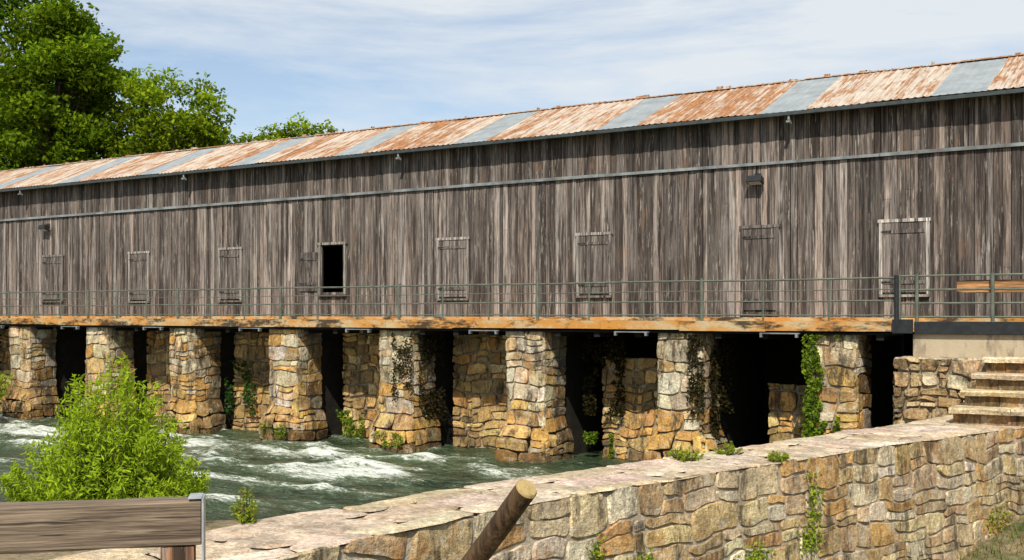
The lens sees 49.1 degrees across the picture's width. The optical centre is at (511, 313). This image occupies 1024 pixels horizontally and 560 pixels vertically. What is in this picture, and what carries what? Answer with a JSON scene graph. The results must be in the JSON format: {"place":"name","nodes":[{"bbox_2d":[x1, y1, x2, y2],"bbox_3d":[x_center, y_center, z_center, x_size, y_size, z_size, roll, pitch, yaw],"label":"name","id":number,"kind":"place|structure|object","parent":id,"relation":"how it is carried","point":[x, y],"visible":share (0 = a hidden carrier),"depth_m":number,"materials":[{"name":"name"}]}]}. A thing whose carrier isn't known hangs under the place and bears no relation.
{"place":"outdoors","nodes":[
{"label":"outdoors","id":0,"kind":"place"},
{"bbox_2d":[0,411,641,520],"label":"river water","id":1,"kind":"structure","parent":0,"point":[281,477],"depth_m":32.04,"materials":[{"name":"green liquid"}]},
{"bbox_2d":[2,326,86,419],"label":"stone pier","id":2,"kind":"structure","parent":1,"relation":"in","point":[46,365],"depth_m":47.18,"materials":[{"name":"beige stone"}]},
{"bbox_2d":[81,327,148,426],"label":"stone pier","id":3,"kind":"structure","parent":1,"relation":"in","point":[102,342],"depth_m":44.44,"materials":[{"name":"beige stone"}]},
{"bbox_2d":[161,328,234,433],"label":"stone pier","id":4,"kind":"structure","parent":1,"relation":"in","point":[201,366],"depth_m":41.71,"materials":[{"name":"beige stone"}]},
{"bbox_2d":[160,416,186,430],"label":"ivy","id":5,"kind":"object","parent":4,"relation":"attached to","point":[173,417],"visible":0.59,"depth_m":41.20,"materials":[{"name":"green plant"}]},
{"bbox_2d":[224,360,256,415],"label":"ivy","id":6,"kind":"object","parent":4,"relation":"attached to","point":[246,384],"visible":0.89,"depth_m":42.15,"materials":[{"name":"green plant"}]},
{"bbox_2d":[259,329,344,441],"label":"stone pier","id":7,"kind":"structure","parent":1,"relation":"in","point":[306,395],"depth_m":39.05,"materials":[{"name":"beige stone"}]},
{"bbox_2d":[259,423,285,437],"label":"ivy","id":8,"kind":"object","parent":7,"relation":"attached to","point":[276,433],"visible":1,"depth_m":38.37,"materials":[{"name":"green plant"}]},
{"bbox_2d":[1,330,808,457],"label":"stone pier","id":9,"kind":"structure","parent":1,"relation":"in","point":[622,424],"depth_m":36.74,"materials":[{"name":"brown stone"}]},
{"bbox_2d":[0,371,15,403],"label":"bush","id":10,"kind":"object","parent":9,"relation":"attached to","point":[2,377],"visible":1,"depth_m":45.44,"materials":[{"name":"green plant"}]},
{"bbox_2d":[335,409,364,437],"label":"ivy","id":11,"kind":"object","parent":9,"relation":"attached to","point":[351,429],"visible":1,"depth_m":39.23,"materials":[{"name":"green plant"}]},
{"bbox_2d":[0,329,808,460],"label":"stones","id":12,"kind":"object","parent":9,"relation":"attached to","point":[783,400],"visible":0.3,"depth_m":36.90,"materials":[{"name":"beige stone"}]},
{"bbox_2d":[582,431,613,457],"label":"ivy","id":13,"kind":"object","parent":9,"relation":"attached to","point":[590,439],"visible":1,"depth_m":33.89,"materials":[{"name":"green plant"}]},
{"bbox_2d":[369,330,454,452],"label":"stone pier","id":14,"kind":"structure","parent":1,"relation":"in","point":[402,414],"depth_m":36.34,"materials":[{"name":"beige stone"}]},
{"bbox_2d":[371,430,402,447],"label":"ivy","id":15,"kind":"object","parent":14,"relation":"attached to","point":[394,436],"visible":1,"depth_m":35.71,"materials":[{"name":"green plant"}]},
{"bbox_2d":[390,331,412,400],"bbox_3d":[-3.566,1.698,35.902,0.877,2.268,0.279,0,0,33],"label":"ivy","id":16,"kind":"object","parent":14,"relation":"attached to","point":[395,369],"visible":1,"depth_m":35.91,"materials":[{"name":"green plant"}]},
{"bbox_2d":[417,333,447,423],"bbox_3d":[-2.566,2.098,36.547,0.362,3.074,1.390,0,0,33],"label":"ivy","id":17,"kind":"object","parent":14,"relation":"attached to","point":[428,361],"visible":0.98,"depth_m":36.52,"materials":[{"name":"green plant"}]},
{"bbox_2d":[495,331,621,462],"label":"stone pier","id":18,"kind":"structure","parent":1,"relation":"in","point":[548,420],"depth_m":33.72,"materials":[{"name":"beige stone"}]},
{"bbox_2d":[644,333,764,459],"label":"stone pier","id":19,"kind":"structure","parent":1,"relation":"in","point":[743,425],"depth_m":31.13,"materials":[{"name":"beige stone"}]},
{"bbox_2d":[685,335,706,446],"bbox_3d":[5.000,2.212,30.457,0.590,3.280,0.278,0,0,33],"label":"ivy","id":20,"kind":"object","parent":19,"relation":"attached to","point":[693,391],"visible":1,"depth_m":30.46,"materials":[{"name":"green plant"}]},
{"bbox_2d":[708,338,734,450],"bbox_3d":[5.895,2.204,31.280,0.402,3.268,1.405,0,0,33],"label":"ivy","id":21,"kind":"object","parent":19,"relation":"attached to","point":[724,346],"visible":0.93,"depth_m":31.27,"materials":[{"name":"green plant"}]},
{"bbox_2d":[807,334,903,436],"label":"stone pier","id":22,"kind":"structure","parent":1,"relation":"in","point":[856,392],"depth_m":28.72,"materials":[{"name":"beige stone"}]},
{"bbox_2d":[800,334,840,437],"bbox_3d":[7.877,1.979,28.607,1.054,2.958,0.300,0,0,33],"label":"ivy","id":23,"kind":"object","parent":22,"relation":"attached to","point":[816,384],"visible":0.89,"depth_m":28.73,"materials":[{"name":"green plant"}]},
{"bbox_2d":[0,318,1023,340],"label":"walkway","id":24,"kind":"structure","parent":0,"point":[884,330],"depth_m":33.10,"materials":[{"name":"wood"}]},
{"bbox_2d":[0,273,1023,321],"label":"railing","id":25,"kind":"object","parent":24,"relation":"on","point":[897,289],"visible":1,"depth_m":32.22,"materials":[{"name":"metal"}]},
{"bbox_2d":[957,279,1023,292],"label":"timber beam","id":26,"kind":"structure","parent":25,"relation":"attached to","point":[1010,283],"depth_m":26.54,"materials":[{"name":"orange wood"}]},
{"bbox_2d":[0,316,1023,321],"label":"base plate","id":27,"kind":"object","parent":24,"relation":"on","point":[638,318],"visible":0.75,"depth_m":34.02,"materials":[{"name":"wood"}]},
{"bbox_2d":[91,86,1022,316],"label":"wall shell","id":28,"kind":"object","parent":24,"relation":"on","point":[332,265],"depth_m":30.78},
{"bbox_2d":[38,223,49,230],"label":"wall floodlight","id":29,"kind":"object","parent":28,"relation":"attached to","point":[45,227],"depth_m":47.79,"materials":[{"name":"grey metal"}]},
{"bbox_2d":[41,217,930,313],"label":"frames","id":30,"kind":"structure","parent":28,"relation":"attached to","point":[880,222],"depth_m":33.93,"materials":[{"name":"grey wood"}]},
{"bbox_2d":[42,221,925,309],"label":"shutters","id":31,"kind":"object","parent":30,"relation":"attached to","point":[904,248],"visible":0.97,"depth_m":33.64,"materials":[{"name":"grey wood"}]},
{"bbox_2d":[0,86,1023,316],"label":"wall boards","id":32,"kind":"object","parent":28,"relation":"attached to","point":[520,232],"depth_m":34.21,"materials":[{"name":"grey wood"}]},
{"bbox_2d":[0,52,1023,188],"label":"metal roof","id":33,"kind":"structure","parent":28,"relation":"on","point":[961,76],"depth_m":35.53,"materials":[{"name":"metal"}]},
{"bbox_2d":[0,88,1023,191],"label":"gutter","id":34,"kind":"object","parent":28,"relation":"attached to","point":[873,105],"visible":1,"depth_m":33.40,"materials":[{"name":"metal"}]},
{"bbox_2d":[18,115,791,194],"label":"gutter outlets","id":35,"kind":"object","parent":34,"relation":"attached to","point":[399,158],"visible":1,"depth_m":37.21,"materials":[{"name":"metal"}]},
{"bbox_2d":[0,142,1023,221],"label":"wall trim","id":36,"kind":"structure","parent":28,"relation":"attached to","point":[647,172],"depth_m":34.24,"materials":[{"name":"grey metal"}]},
{"bbox_2d":[746,173,763,184],"bbox_3d":[6.721,-3.717,30.893,0.440,0.325,0.372,0,0,33],"label":"wall floodlight","id":37,"kind":"object","parent":28,"relation":"attached to","point":[756,179],"depth_m":30.79,"materials":[{"name":"grey metal"}]},
{"bbox_2d":[582,332,626,417],"bbox_3d":[2.765,1.836,33.926,1.517,2.601,0.335,0,0,33],"label":"ivy","id":38,"kind":"object","parent":24,"relation":"attached to","point":[618,368],"visible":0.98,"depth_m":33.86,"materials":[{"name":"green plant"}]},
{"bbox_2d":[0,514,1023,559],"bbox_3d":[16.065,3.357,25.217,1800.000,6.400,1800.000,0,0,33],"label":"ground","id":39,"kind":"structure","parent":0,"point":[212,525],"depth_m":21.20,"materials":[{"name":"beige stone"}]},
{"bbox_2d":[0,123,37,170],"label":"tree","id":40,"kind":"object","parent":39,"relation":"on","point":[5,164],"visible":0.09,"depth_m":60.41,"materials":[{"name":"green plant"}]},
{"bbox_2d":[0,0,130,161],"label":"tree","id":41,"kind":"object","parent":39,"relation":"on","point":[15,4],"visible":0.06,"depth_m":65.08,"materials":[{"name":"green plant"}]},
{"bbox_2d":[0,0,145,167],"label":"tree","id":42,"kind":"object","parent":39,"relation":"on","point":[75,63],"visible":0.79,"depth_m":59.03,"materials":[{"name":"green plant"}]},
{"bbox_2d":[0,493,205,559],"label":"timber fence","id":43,"kind":"object","parent":39,"relation":"on","point":[173,528],"visible":1,"depth_m":5.85,"materials":[{"name":"brown wood"}]},
{"bbox_2d":[0,351,211,513],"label":"bush","id":44,"kind":"object","parent":39,"relation":"on","point":[139,461],"visible":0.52,"depth_m":12.69,"materials":[{"name":"green plant"}]},
{"bbox_2d":[99,132,184,158],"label":"tree","id":45,"kind":"object","parent":39,"relation":"on","point":[144,144],"depth_m":62.49,"materials":[{"name":"green plant"}]},
{"bbox_2d":[98,64,238,158],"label":"tree","id":46,"kind":"object","parent":39,"relation":"on","point":[180,130],"visible":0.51,"depth_m":58.59,"materials":[{"name":"green plant"}]},
{"bbox_2d":[229,111,343,143],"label":"tree","id":47,"kind":"object","parent":39,"relation":"on","point":[290,132],"visible":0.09,"depth_m":107.23,"materials":[{"name":"green plant"}]},
{"bbox_2d":[461,480,536,559],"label":"leaning log post","id":48,"kind":"object","parent":39,"relation":"on","point":[509,512],"visible":1,"depth_m":5.84,"materials":[{"name":"brown wood"}]},
{"bbox_2d":[125,422,1023,559],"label":"stone wall","id":49,"kind":"structure","parent":39,"relation":"on","point":[528,540],"depth_m":17.48,"materials":[{"name":"brown stone"}]},
{"bbox_2d":[229,486,258,523],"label":"plant","id":50,"kind":"object","parent":49,"relation":"on","point":[241,514],"visible":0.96,"depth_m":12.53,"materials":[{"name":"green plant"}]},
{"bbox_2d":[49,415,1023,559],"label":"coping","id":51,"kind":"object","parent":49,"relation":"on","point":[305,531],"visible":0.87,"depth_m":14.19,"materials":[{"name":"stone"}]},
{"bbox_2d":[948,356,1023,425],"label":"stone stairs","id":52,"kind":"structure","parent":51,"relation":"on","point":[995,396],"depth_m":24.17,"materials":[{"name":"beige stone"}]},
{"bbox_2d":[585,533,605,559],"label":"wall plant","id":53,"kind":"object","parent":49,"relation":"attached to","point":[596,552],"depth_m":14.55,"materials":[{"name":"green plant"}]},
{"bbox_2d":[626,545,653,559],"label":"wall plant","id":54,"kind":"object","parent":49,"relation":"attached to","point":[649,557],"depth_m":15.28,"materials":[{"name":"green plant"}]},
{"bbox_2d":[667,442,703,461],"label":"plant","id":55,"kind":"object","parent":49,"relation":"on","point":[679,454],"visible":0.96,"depth_m":17.84,"materials":[{"name":"green plant"}]},
{"bbox_2d":[712,440,743,455],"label":"plant","id":56,"kind":"object","parent":49,"relation":"on","point":[729,449],"visible":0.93,"depth_m":18.54,"materials":[{"name":"green plant"}]},
{"bbox_2d":[733,540,776,559],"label":"wall plant","id":57,"kind":"object","parent":49,"relation":"attached to","point":[758,552],"depth_m":16.98,"materials":[{"name":"green plant"}]},
{"bbox_2d":[765,450,789,462],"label":"plant","id":58,"kind":"object","parent":49,"relation":"on","point":[773,457],"visible":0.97,"depth_m":17.77,"materials":[{"name":"green plant"}]},
{"bbox_2d":[798,527,823,555],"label":"wall plant","id":59,"kind":"object","parent":49,"relation":"attached to","point":[811,543],"depth_m":17.95,"materials":[{"name":"green plant"}]},
{"bbox_2d":[804,459,826,553],"bbox_3d":[4.910,3.216,18.096,0.614,1.750,0.227,0,0,-36],"label":"wall plant","id":60,"kind":"object","parent":49,"relation":"attached to","point":[812,512],"depth_m":18.09,"materials":[{"name":"green plant"}]},
{"bbox_2d":[984,502,1020,538],"bbox_3d":[9.934,4.101,22.390,1.762,0.747,0.181,0,0,-38],"label":"wall plant","id":61,"kind":"object","parent":49,"relation":"attached to","point":[1000,519],"depth_m":22.16,"materials":[{"name":"green plant"}]},
{"bbox_2d":[276,425,1023,559],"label":"face stones","id":62,"kind":"object","parent":39,"relation":"on","point":[450,540],"visible":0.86,"depth_m":17.73,"materials":[{"name":"beige stone"}]},
{"bbox_2d":[622,333,913,443],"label":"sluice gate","id":63,"kind":"structure","parent":39,"relation":"on","point":[783,358],"depth_m":34.92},
{"bbox_2d":[893,334,1023,424],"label":"stone abutment","id":64,"kind":"object","parent":39,"relation":"on","point":[932,376],"visible":0.34,"depth_m":26.45,"materials":[{"name":"stone"}]},
{"bbox_2d":[0,0,1023,158],"label":"sky","id":65,"kind":"structure","parent":0,"point":[353,64],"materials":[{"name":"blue"}]},
{"bbox_2d":[957,516,1023,559],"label":"grass","id":66,"kind":"structure","parent":0,"point":[1000,545],"depth_m":21.46,"materials":[{"name":"green plant"}]}
]}

